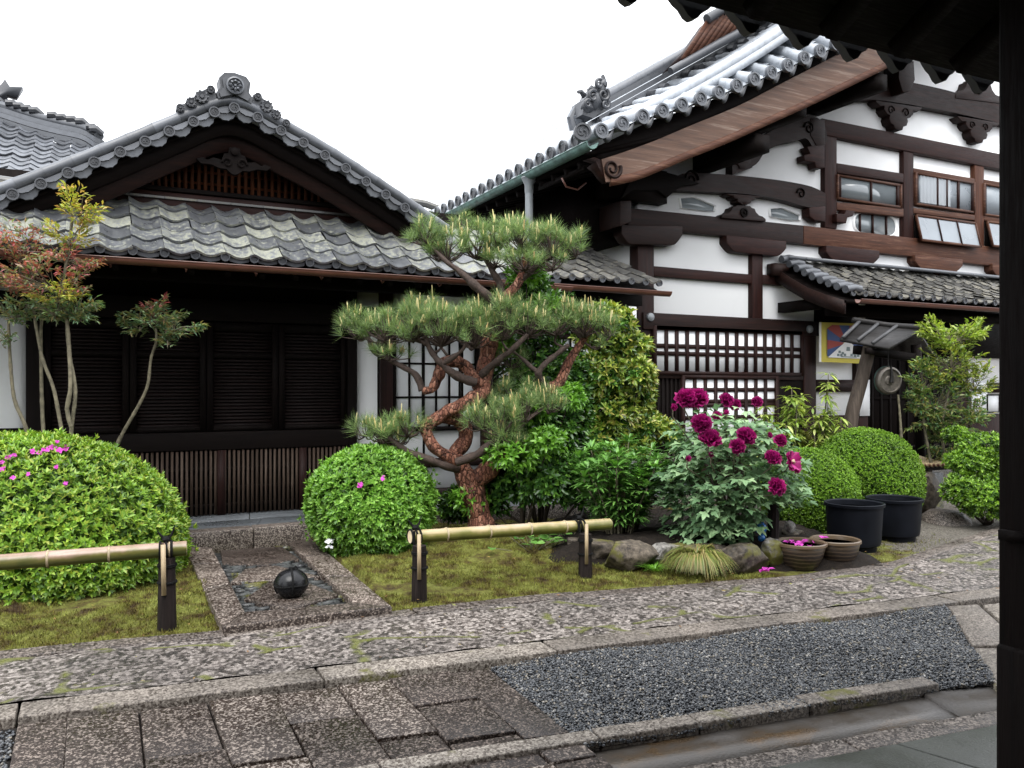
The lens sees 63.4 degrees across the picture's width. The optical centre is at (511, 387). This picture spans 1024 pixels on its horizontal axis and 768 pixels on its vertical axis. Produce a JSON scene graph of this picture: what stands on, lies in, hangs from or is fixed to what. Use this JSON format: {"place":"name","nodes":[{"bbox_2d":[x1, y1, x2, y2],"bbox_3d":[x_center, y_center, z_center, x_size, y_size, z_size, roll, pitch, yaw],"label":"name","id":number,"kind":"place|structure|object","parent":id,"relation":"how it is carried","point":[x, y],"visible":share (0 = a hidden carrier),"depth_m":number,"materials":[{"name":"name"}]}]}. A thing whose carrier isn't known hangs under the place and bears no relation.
{"place":"outdoors","nodes":[
{"label":"outdoors","id":0,"kind":"place"},
{"bbox_2d":[0,671,498,767],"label":"paving bedding","id":1,"kind":"object","parent":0,"point":[8,762],"visible":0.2,"depth_m":3.63,"materials":[{"name":"soil"}]},
{"bbox_2d":[0,605,994,767],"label":"gravel","id":2,"kind":"structure","parent":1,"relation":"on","point":[873,643],"depth_m":4.42,"materials":[{"name":"grey gravel"}]},
{"bbox_2d":[215,549,345,611],"bbox_3d":[-1.884,1.558,6.519,0.692,0.125,2.441,0,0,-25],"label":"inset bed","id":3,"kind":"object","parent":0,"point":[245,609],"depth_m":6.32,"materials":[{"name":"stone"}]},
{"bbox_2d":[221,546,337,609],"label":"inset slab","id":4,"kind":"structure","parent":3,"relation":"on","point":[265,559],"depth_m":6.41,"materials":[{"name":"grey stone"}]},
{"bbox_2d":[273,565,308,597],"bbox_3d":[-1.540,1.358,5.780,0.242,0.228,0.237,0,0,-27],"label":"bound stone","id":5,"kind":"object","parent":4,"relation":"on","point":[291,582],"visible":1,"depth_m":5.71,"materials":[{"name":"black stone"}]},
{"bbox_2d":[219,546,343,610],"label":"slate slivers","id":6,"kind":"object","parent":3,"relation":"on","point":[245,589],"visible":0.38,"depth_m":6.24,"materials":[{"name":"grey stone"}]},
{"bbox_2d":[188,539,391,636],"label":"stone curb","id":7,"kind":"structure","parent":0,"point":[360,598],"depth_m":5.65,"materials":[{"name":"grey stone"}]},
{"bbox_2d":[10,669,613,767],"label":"slab paving","id":8,"kind":"structure","parent":0,"point":[349,725],"depth_m":3.64,"materials":[{"name":"grey stone"}]},
{"bbox_2d":[0,0,714,209],"label":"sky","id":9,"kind":"structure","parent":0,"point":[428,97],"materials":[{"name":"white"}]},
{"bbox_2d":[187,484,709,529],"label":"platform paving","id":10,"kind":"structure","parent":0,"point":[241,519],"depth_m":8.50,"materials":[{"name":"grey stone"}]},
{"bbox_2d":[0,72,671,516],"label":"temple hall","id":11,"kind":"structure","parent":10,"relation":"on","point":[262,236],"depth_m":8.60,"materials":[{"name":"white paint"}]},
{"bbox_2d":[393,329,479,431],"bbox_3d":[-0.908,-0.085,9.875,1.114,1.200,0.080,0,0,-27],"label":"lattice window","id":12,"kind":"structure","parent":11,"relation":"in","point":[405,389],"depth_m":9.82,"materials":[{"name":"paper"}]},
{"bbox_2d":[493,311,588,409],"bbox_3d":[0.518,-0.227,10.592,1.662,1.552,0.080,0,0,-27],"label":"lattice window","id":13,"kind":"structure","parent":11,"relation":"in","point":[569,342],"depth_m":10.28,"materials":[{"name":"paper"}]},
{"bbox_2d":[0,587,997,715],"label":"ground","id":14,"kind":"structure","parent":0,"point":[19,703],"depth_m":4.97,"materials":[{"name":"grey stone"}]},
{"bbox_2d":[0,587,998,729],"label":"path edging","id":15,"kind":"object","parent":14,"relation":"on","point":[169,696],"visible":0.53,"depth_m":4.49,"materials":[{"name":"stone"}]},
{"bbox_2d":[0,526,998,657],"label":"path edging","id":16,"kind":"object","parent":14,"relation":"on","point":[136,641],"visible":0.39,"depth_m":5.70,"materials":[{"name":"stone"}]},
{"bbox_2d":[350,677,938,767],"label":"kerb","id":17,"kind":"structure","parent":14,"relation":"on","point":[896,689],"depth_m":3.70,"materials":[{"name":"stone"}]},
{"bbox_2d":[594,697,958,767],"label":"drain channel","id":18,"kind":"object","parent":14,"relation":"on","point":[687,751],"visible":0.5,"depth_m":3.67,"materials":[{"name":"concrete"}]},
{"bbox_2d":[682,710,996,767],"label":"kerb","id":19,"kind":"structure","parent":14,"relation":"on","point":[777,758],"depth_m":3.56,"materials":[{"name":"stone"}]},
{"bbox_2d":[924,684,996,716],"bbox_3d":[2.423,1.584,4.060,0.745,0.112,0.520,0,0,8],"label":"drain channel","id":20,"kind":"object","parent":14,"relation":"on","point":[965,701],"visible":0.39,"depth_m":4.06,"materials":[{"name":"concrete"}]},
{"bbox_2d":[0,533,998,703],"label":"stone path","id":21,"kind":"structure","parent":0,"point":[969,566],"depth_m":5.12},
{"bbox_2d":[0,469,998,650],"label":"moss ground","id":22,"kind":"structure","parent":0,"point":[946,533],"depth_m":6.40,"materials":[{"name":"green plant"}]},
{"bbox_2d":[0,80,104,170],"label":"building","id":23,"kind":"structure","parent":22,"relation":"on","point":[29,134],"depth_m":14.00,"materials":[{"name":"grey tile"}]},
{"bbox_2d":[0,180,110,460],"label":"nandina shrub","id":24,"kind":"object","parent":22,"relation":"on","point":[65,294],"visible":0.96,"depth_m":6.88,"materials":[{"name":"green plant"}]},
{"bbox_2d":[0,525,186,631],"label":"bamboo barrier","id":25,"kind":"object","parent":22,"relation":"on","point":[167,551],"visible":0.99,"depth_m":5.09,"materials":[{"name":"beige wood"}]},
{"bbox_2d":[0,426,198,605],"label":"azalea bush","id":26,"kind":"object","parent":22,"relation":"on","point":[56,502],"visible":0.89,"depth_m":5.97,"materials":[{"name":"green plant"}]},
{"bbox_2d":[111,292,210,452],"bbox_3d":[-3.206,-0.126,7.591,0.846,1.504,0.633,0,0,-27],"label":"nandina shrub","id":27,"kind":"object","parent":22,"relation":"on","point":[165,320],"visible":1,"depth_m":7.59,"materials":[{"name":"green plant"}]},
{"bbox_2d":[297,439,441,558],"bbox_3d":[-1.285,1.011,7.545,1.314,1.113,1.287,0,0,-27],"label":"azalea bush","id":28,"kind":"object","parent":22,"relation":"on","point":[369,498],"visible":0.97,"depth_m":7.15,"materials":[{"name":"green plant"}]},
{"bbox_2d":[325,539,333,547],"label":"white flower","id":29,"kind":"object","parent":28,"relation":"attached to","point":[328,541],"visible":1,"depth_m":7.07,"materials":[{"name":"plant"}]},
{"bbox_2d":[80,494,726,552],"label":"platform kerb","id":30,"kind":"structure","parent":22,"relation":"on","point":[218,540],"depth_m":7.95,"materials":[{"name":"stone"}]},
{"bbox_2d":[410,198,439,209],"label":"building","id":31,"kind":"structure","parent":22,"relation":"on","point":[428,204],"depth_m":15.38,"materials":[{"name":"grey tile"}]},
{"bbox_2d":[331,205,623,526],"bbox_3d":[-0.313,-0.068,7.859,2.828,3.414,1.369,0,0,6],"label":"pine tree","id":32,"kind":"object","parent":22,"relation":"on","point":[457,461],"visible":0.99,"depth_m":7.65,"materials":[{"name":"green plant"}]},
{"bbox_2d":[0,538,998,696],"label":"fallen leaves","id":33,"kind":"object","parent":22,"relation":"on","point":[454,604],"visible":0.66,"depth_m":5.78,"materials":[{"name":"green plant"}]},
{"bbox_2d":[407,508,612,602],"bbox_3d":[0.049,1.235,6.277,1.768,0.630,0.244,0,0,-28],"label":"bamboo barrier","id":34,"kind":"object","parent":22,"relation":"on","point":[417,535],"visible":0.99,"depth_m":6.21,"materials":[{"name":"beige wood"}]},
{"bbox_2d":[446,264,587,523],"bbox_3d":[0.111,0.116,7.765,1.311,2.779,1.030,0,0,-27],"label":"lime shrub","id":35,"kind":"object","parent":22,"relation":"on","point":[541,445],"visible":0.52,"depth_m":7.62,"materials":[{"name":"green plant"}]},
{"bbox_2d":[488,534,566,551],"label":"plant","id":36,"kind":"object","parent":22,"relation":"on","point":[538,541],"visible":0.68,"depth_m":7.35,"materials":[{"name":"green plant"}]},
{"bbox_2d":[592,538,614,558],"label":"edging stone","id":37,"kind":"object","parent":22,"relation":"on","point":[601,548],"visible":0.4,"depth_m":6.93,"materials":[{"name":"grey stone"}]},
{"bbox_2d":[568,297,683,486],"bbox_3d":[1.179,0.276,8.669,1.464,2.462,0.901,0,0,-8],"label":"olive shrub","id":38,"kind":"object","parent":22,"relation":"on","point":[624,393],"visible":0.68,"depth_m":8.45,"materials":[{"name":"green plant"}]},
{"bbox_2d":[637,562,668,570],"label":"fern tuft","id":39,"kind":"object","parent":22,"relation":"on","point":[655,567],"visible":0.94,"depth_m":6.68,"materials":[{"name":"green plant"}]},
{"bbox_2d":[651,542,678,565],"bbox_3d":[1.242,1.403,6.884,0.312,0.226,0.202,0,0,-27],"label":"edging stone","id":40,"kind":"object","parent":22,"relation":"on","point":[662,548],"visible":0.55,"depth_m":6.81,"materials":[{"name":"grey stone"}]},
{"bbox_2d":[657,543,737,578],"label":"grass tuft","id":41,"kind":"object","parent":22,"relation":"on","point":[699,557],"visible":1,"depth_m":6.53,"materials":[{"name":"green plant"}]},
{"bbox_2d":[685,543,726,568],"bbox_3d":[1.616,1.401,6.804,0.475,0.225,0.275,0,0,-27],"label":"edging stone","id":42,"kind":"object","parent":22,"relation":"on","point":[720,547],"visible":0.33,"depth_m":6.80,"materials":[{"name":"grey stone"}]},
{"bbox_2d":[429,8,998,485],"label":"hall","id":43,"kind":"structure","parent":22,"relation":"on","point":[763,200],"depth_m":12.10,"materials":[{"name":"white paint"}]},
{"bbox_2d":[678,197,715,211],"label":"hexagonal window","id":44,"kind":"structure","parent":43,"relation":"in","point":[688,203],"depth_m":11.78,"materials":[{"name":"clear glass"}]},
{"bbox_2d":[652,325,804,375],"bbox_3d":[3.167,-0.512,11.958,2.796,0.673,0.080,0,0,-27],"label":"lattice window","id":45,"kind":"structure","parent":43,"relation":"in","point":[721,352],"depth_m":11.90,"materials":[{"name":"paper"}]},
{"bbox_2d":[680,375,778,459],"bbox_3d":[3.153,0.425,11.951,1.792,1.196,0.080,0,0,-27],"label":"lattice window","id":46,"kind":"structure","parent":43,"relation":"in","point":[743,388],"depth_m":11.98,"materials":[{"name":"paper"}]},
{"bbox_2d":[768,208,800,220],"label":"hexagonal window","id":47,"kind":"structure","parent":43,"relation":"in","point":[778,213],"depth_m":12.53,"materials":[{"name":"clear glass"}]},
{"bbox_2d":[819,322,861,362],"bbox_3d":[5.080,-0.683,12.704,0.992,0.622,0.031,0,0,-26],"label":"flag","id":48,"kind":"object","parent":43,"relation":"attached to","point":[833,348],"visible":0.77,"depth_m":12.63,"materials":[{"name":"fabric"}]},
{"bbox_2d":[860,380,869,415],"bbox_3d":[5.604,0.163,13.161,0.225,0.574,0.004,0,0,-27],"label":"paper notice","id":49,"kind":"object","parent":43,"relation":"attached to","point":[865,409],"visible":0.71,"depth_m":13.18,"materials":[{"name":"white paper"}]},
{"bbox_2d":[836,174,901,207],"bbox_3d":[5.710,-3.133,13.282,1.484,0.392,0.100,0,0,-27],"label":"window","id":50,"kind":"structure","parent":43,"relation":"in","point":[850,189],"depth_m":13.25,"materials":[{"name":"clear glass"}]},
{"bbox_2d":[852,213,897,235],"bbox_3d":[5.892,-2.641,13.418,1.046,0.386,0.040,0,0,-27],"label":"oval window","id":51,"kind":"structure","parent":43,"relation":"in","point":[884,225],"depth_m":13.43,"materials":[{"name":"clear glass"}]},
{"bbox_2d":[865,318,954,469],"bbox_3d":[6.676,0.140,13.799,2.186,2.520,0.055,0,0,-27],"label":"dark doorway","id":52,"kind":"structure","parent":43,"relation":"in","point":[876,362],"depth_m":13.62,"materials":[{"name":"black wood"}]},
{"bbox_2d":[914,172,975,213],"bbox_3d":[7.352,-3.301,14.108,1.537,0.542,0.100,0,0,-27],"label":"window","id":53,"kind":"structure","parent":43,"relation":"in","point":[936,192],"depth_m":14.07,"materials":[{"name":"clear glass"}]},
{"bbox_2d":[914,214,981,247],"bbox_3d":[7.391,-2.642,14.035,1.553,0.465,0.166,0,0,-27],"label":"awning window","id":54,"kind":"structure","parent":43,"relation":"in","point":[932,229],"depth_m":13.99,"materials":[{"name":"white glass"}]},
{"bbox_2d":[969,383,986,391],"bbox_3d":[8.118,0.000,14.426,0.483,0.172,0.004,0,0,-27],"label":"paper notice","id":55,"kind":"object","parent":43,"relation":"attached to","point":[981,384],"visible":0.14,"depth_m":14.45,"materials":[{"name":"white paper"}]},
{"bbox_2d":[971,392,986,413],"bbox_3d":[8.148,0.271,14.430,0.426,0.369,0.022,0,0,-27],"label":"notice","id":56,"kind":"object","parent":43,"relation":"attached to","point":[984,405],"visible":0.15,"depth_m":14.46,"materials":[{"name":"paper"}]},
{"bbox_2d":[983,183,998,216],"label":"window","id":57,"kind":"structure","parent":43,"relation":"in","point":[990,191],"depth_m":14.64,"materials":[{"name":"clear glass"}]},
{"bbox_2d":[985,221,998,247],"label":"awning window","id":58,"kind":"structure","parent":43,"relation":"in","point":[991,227],"depth_m":14.58,"materials":[{"name":"clear glass"}]},
{"bbox_2d":[987,394,998,412],"bbox_3d":[8.479,0.281,14.599,0.357,0.327,0.025,0,0,-27],"label":"notice","id":59,"kind":"object","parent":43,"relation":"attached to","point":[992,403],"visible":0.73,"depth_m":14.59,"materials":[{"name":"paper"}]},
{"bbox_2d":[547,508,882,571],"bbox_3d":[1.681,1.416,7.775,3.150,0.299,2.050,0,0,0],"label":"planting bed","id":60,"kind":"object","parent":22,"relation":"on","point":[649,533],"visible":0.23,"depth_m":7.18,"materials":[{"name":"soil"}]},
{"bbox_2d":[437,271,597,526],"bbox_3d":[0.192,0.121,8.044,1.711,2.790,1.195,0,0,-27],"label":"camellia shrub","id":61,"kind":"object","parent":60,"relation":"on","point":[548,483],"visible":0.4,"depth_m":7.94,"materials":[{"name":"green plant"}]},
{"bbox_2d":[535,532,584,543],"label":"plant","id":62,"kind":"object","parent":60,"relation":"on","point":[554,540],"visible":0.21,"depth_m":7.59,"materials":[{"name":"green plant"}]},
{"bbox_2d":[567,537,578,544],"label":"edging stone","id":63,"kind":"object","parent":60,"relation":"on","point":[570,540],"visible":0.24,"depth_m":7.34,"materials":[{"name":"grey stone"}]},
{"bbox_2d":[565,433,671,533],"bbox_3d":[0.997,0.895,7.529,1.049,0.977,0.952,0,0,-27],"label":"leafy clump","id":64,"kind":"object","parent":60,"relation":"on","point":[621,501],"visible":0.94,"depth_m":7.38,"materials":[{"name":"green plant"}]},
{"bbox_2d":[604,539,659,571],"bbox_3d":[0.992,1.385,6.784,0.502,0.261,0.271,0,0,-27],"label":"edging stone","id":65,"kind":"object","parent":60,"relation":"on","point":[628,555],"visible":0.88,"depth_m":6.69,"materials":[{"name":"grey stone"}]},
{"bbox_2d":[673,543,686,546],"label":"edging stone","id":66,"kind":"object","parent":60,"relation":"on","point":[683,544],"visible":0.21,"depth_m":6.96,"materials":[{"name":"grey stone"}]},
{"bbox_2d":[642,388,820,544],"bbox_3d":[1.938,0.688,7.273,1.483,1.381,1.464,0,0,-27],"label":"tree peony","id":67,"kind":"object","parent":60,"relation":"on","point":[723,521],"visible":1,"depth_m":6.97,"materials":[{"name":"green plant"}]},
{"bbox_2d":[758,534,764,541],"bbox_3d":[2.109,1.267,7.000,0.064,0.066,0.064,0,0,-27],"label":"ceramic ornament","id":68,"kind":"object","parent":60,"relation":"on","point":[761,538],"visible":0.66,"depth_m":6.98,"materials":[{"name":"blue ceramic"}]},
{"bbox_2d":[756,521,766,533],"bbox_3d":[2.103,1.182,7.000,0.100,0.102,0.100,0,0,-27],"label":"ceramic ornament","id":69,"kind":"object","parent":68,"relation":"on","point":[759,525],"visible":0.41,"depth_m":6.97,"materials":[{"name":"blue ceramic"}]},
{"bbox_2d":[784,521,795,532],"bbox_3d":[2.445,1.224,7.288,0.109,0.104,0.055,0,0,-4],"label":"white shell","id":70,"kind":"object","parent":60,"relation":"on","point":[789,526],"visible":1,"depth_m":7.28},
{"bbox_2d":[781,529,804,535],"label":"bed stone","id":71,"kind":"object","parent":60,"relation":"on","point":[797,532],"visible":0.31,"depth_m":7.34,"materials":[{"name":"grey stone"}]},
{"bbox_2d":[778,537,827,570],"bbox_3d":[2.407,1.393,6.922,0.432,0.215,0.432,0,0,-27],"label":"glazed bowl","id":72,"kind":"object","parent":60,"relation":"on","point":[805,557],"visible":0.84,"depth_m":6.77,"materials":[{"name":"ceramic"}]},
{"bbox_2d":[782,539,813,545],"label":"fallen petals","id":73,"kind":"object","parent":72,"relation":"on","point":[798,543],"visible":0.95,"depth_m":6.98,"materials":[{"name":"pink plant"}]},
{"bbox_2d":[809,534,861,561],"bbox_3d":[2.751,1.393,7.051,0.418,0.215,0.418,0,0,-27],"label":"glazed bowl","id":74,"kind":"object","parent":60,"relation":"on","point":[841,548],"visible":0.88,"depth_m":6.90,"materials":[{"name":"ceramic"}]},
{"bbox_2d":[721,542,769,574],"bbox_3d":[1.917,1.406,6.785,0.442,0.284,0.226,0,0,-27],"label":"edging stone","id":75,"kind":"object","parent":22,"relation":"on","point":[746,557],"visible":0.88,"depth_m":6.67,"materials":[{"name":"grey stone"}]},
{"bbox_2d":[759,567,774,571],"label":"fallen petals","id":76,"kind":"object","parent":22,"relation":"on","point":[763,569],"visible":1,"depth_m":6.65,"materials":[{"name":"pink plant"}]},
{"bbox_2d":[760,537,783,565],"bbox_3d":[2.182,1.385,6.912,0.260,0.268,0.183,0,0,-27],"label":"edging stone","id":77,"kind":"object","parent":22,"relation":"on","point":[770,548],"visible":0.72,"depth_m":6.83,"materials":[{"name":"grey stone"}]},
{"bbox_2d":[767,504,779,538],"bbox_3d":[2.236,1.239,7.094,0.108,0.522,0.101,0,0,-27],"label":"wooden stake","id":78,"kind":"object","parent":22,"relation":"on","point":[773,516],"visible":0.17,"depth_m":7.05,"materials":[{"name":"black wood"}]},
{"bbox_2d":[773,428,815,452],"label":"clipped bush","id":79,"kind":"object","parent":22,"relation":"on","point":[807,436],"visible":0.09,"depth_m":9.86,"materials":[{"name":"green plant"}]},
{"bbox_2d":[750,372,849,510],"bbox_3d":[3.346,0.661,9.564,1.187,1.679,0.892,0,0,-27],"label":"dwarf bamboo","id":80,"kind":"object","parent":22,"relation":"on","point":[823,433],"visible":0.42,"depth_m":9.56,"materials":[{"name":"green plant"}]},
{"bbox_2d":[760,446,861,533],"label":"clipped bush","id":81,"kind":"object","parent":22,"relation":"on","point":[839,478],"visible":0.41,"depth_m":8.23,"materials":[{"name":"green plant"}]},
{"bbox_2d":[823,498,885,552],"bbox_3d":[3.167,1.280,7.668,0.535,0.440,0.535,0,0,-27],"label":"black planter","id":82,"kind":"object","parent":22,"relation":"on","point":[861,519],"visible":0.89,"depth_m":7.47,"materials":[{"name":"plastic"}]},
{"bbox_2d":[818,426,926,505],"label":"clipped bush","id":83,"kind":"object","parent":22,"relation":"on","point":[891,457],"visible":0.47,"depth_m":8.90,"materials":[{"name":"green plant"}]},
{"bbox_2d":[840,317,932,468],"bbox_3d":[4.577,0.089,10.217,2.170,1.878,0.622,0,0,-37],"label":"gong stand","id":84,"kind":"object","parent":22,"relation":"on","point":[875,338],"visible":0.69,"depth_m":9.96,"materials":[{"name":"grey wood"}]},
{"bbox_2d":[874,351,901,394],"bbox_3d":[4.543,-0.180,9.991,0.349,0.532,0.152,0,0,-12],"label":"gong","id":85,"kind":"object","parent":84,"relation":"hanging from","point":[887,380],"visible":0.99,"depth_m":9.97,"materials":[{"name":"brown metal"}]},
{"bbox_2d":[865,494,923,542],"bbox_3d":[3.774,1.292,8.180,0.535,0.415,0.535,0,0,-27],"label":"black planter","id":86,"kind":"object","parent":22,"relation":"on","point":[902,515],"visible":0.85,"depth_m":7.97,"materials":[{"name":"plastic"}]},
{"bbox_2d":[880,472,942,507],"bbox_3d":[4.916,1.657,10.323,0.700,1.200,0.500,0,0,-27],"label":"water trough","id":87,"kind":"object","parent":22,"relation":"on","point":[940,479],"visible":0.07,"depth_m":10.23,"materials":[{"name":"stone"}]},
{"bbox_2d":[905,469,941,513],"bbox_3d":[4.873,1.231,9.785,0.419,0.549,0.349,0,0,-27],"label":"boulder","id":88,"kind":"object","parent":22,"relation":"on","point":[933,498],"visible":0.32,"depth_m":9.64,"materials":[{"name":"grey stone"}]},
{"bbox_2d":[913,455,947,466],"bbox_3d":[4.824,0.884,9.924,0.347,0.119,0.747,0,0,-10],"label":"bamboo cover","id":89,"kind":"object","parent":88,"relation":"on","point":[935,463],"visible":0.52,"depth_m":9.68,"materials":[{"name":"beige wood"}]},
{"bbox_2d":[921,508,971,525],"bbox_3d":[4.804,1.448,9.207,0.574,0.175,0.541,0,0,-27],"label":"rock","id":90,"kind":"object","parent":22,"relation":"on","point":[944,517],"visible":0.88,"depth_m":9.04,"materials":[{"name":"stone"}]},
{"bbox_2d":[897,312,998,469],"bbox_3d":[5.121,0.045,9.712,1.161,1.850,0.795,0,0,17],"label":"nandina shrub","id":91,"kind":"object","parent":22,"relation":"on","point":[943,409],"visible":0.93,"depth_m":9.68,"materials":[{"name":"green plant"}]},
{"bbox_2d":[937,425,998,525],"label":"pruned shrub","id":92,"kind":"object","parent":22,"relation":"on","point":[975,497],"visible":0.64,"depth_m":8.87,"materials":[{"name":"green plant"}]},
{"bbox_2d":[769,725,996,767],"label":"flagstone floor","id":93,"kind":"structure","parent":0,"point":[974,748],"depth_m":3.42,"materials":[{"name":"grey stone"}]},
{"bbox_2d":[617,0,1023,767],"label":"gate","id":94,"kind":"structure","parent":93,"relation":"on","point":[979,44],"depth_m":2.53,"materials":[{"name":"wood"}]},
{"bbox_2d":[948,603,998,691],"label":"slab paving","id":95,"kind":"structure","parent":0,"point":[979,625],"depth_m":5.14,"materials":[{"name":"stone"}]}
]}

